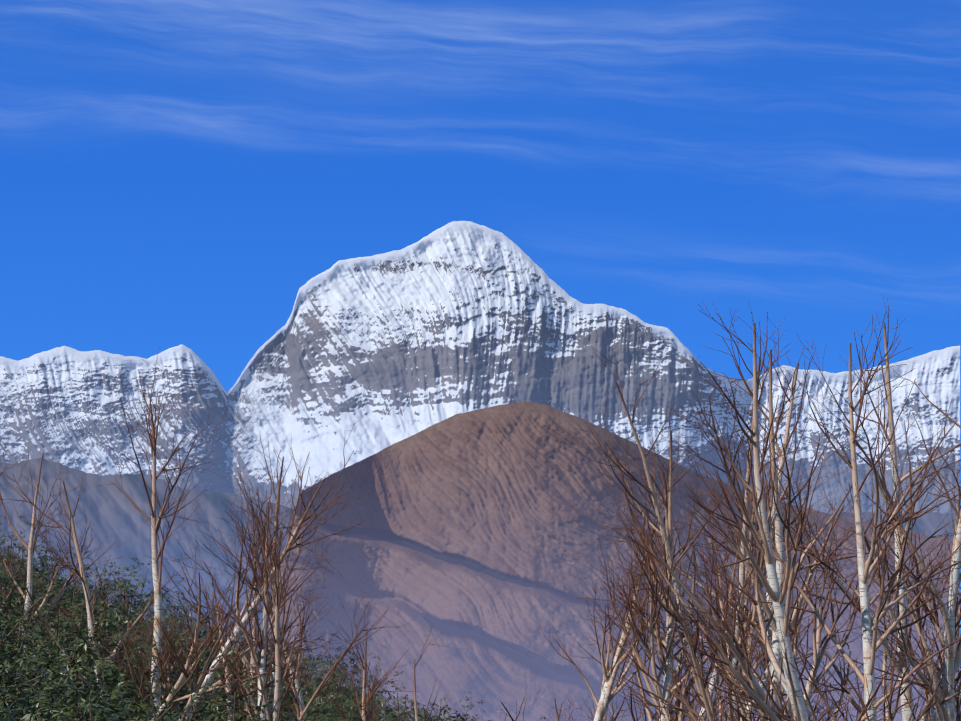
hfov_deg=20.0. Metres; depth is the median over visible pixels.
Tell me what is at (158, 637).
birch tree
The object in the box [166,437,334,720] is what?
birch tree
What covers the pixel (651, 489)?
birch tree
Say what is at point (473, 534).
hill ridge
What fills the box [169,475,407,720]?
birch tree
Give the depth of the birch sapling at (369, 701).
38.10 m
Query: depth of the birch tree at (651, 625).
33.81 m
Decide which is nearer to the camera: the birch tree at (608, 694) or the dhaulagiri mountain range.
the birch tree at (608, 694)
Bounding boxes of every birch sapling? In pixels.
[320,590,416,720]
[386,627,454,720]
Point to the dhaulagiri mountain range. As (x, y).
(374, 353)
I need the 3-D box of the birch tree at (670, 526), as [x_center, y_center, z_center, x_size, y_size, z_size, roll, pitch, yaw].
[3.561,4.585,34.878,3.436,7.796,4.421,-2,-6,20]
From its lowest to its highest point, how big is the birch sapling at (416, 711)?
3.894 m
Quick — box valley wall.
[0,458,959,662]
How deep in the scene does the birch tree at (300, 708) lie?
34.79 m
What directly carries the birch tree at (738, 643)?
on the terrain ground
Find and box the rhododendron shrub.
[0,516,545,720]
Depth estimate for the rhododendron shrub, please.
33.49 m
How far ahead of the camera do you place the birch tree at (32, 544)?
35.91 m
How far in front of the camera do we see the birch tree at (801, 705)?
28.18 m
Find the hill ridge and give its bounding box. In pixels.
[268,402,959,720]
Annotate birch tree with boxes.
[0,346,372,720]
[0,442,122,716]
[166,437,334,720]
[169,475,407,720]
[213,504,331,720]
[497,487,699,720]
[570,407,884,720]
[575,318,881,720]
[596,337,905,720]
[600,413,881,720]
[653,300,960,720]
[747,298,960,720]
[783,370,960,720]
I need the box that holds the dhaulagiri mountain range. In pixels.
[0,221,959,513]
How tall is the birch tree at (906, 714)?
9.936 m
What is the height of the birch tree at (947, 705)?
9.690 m

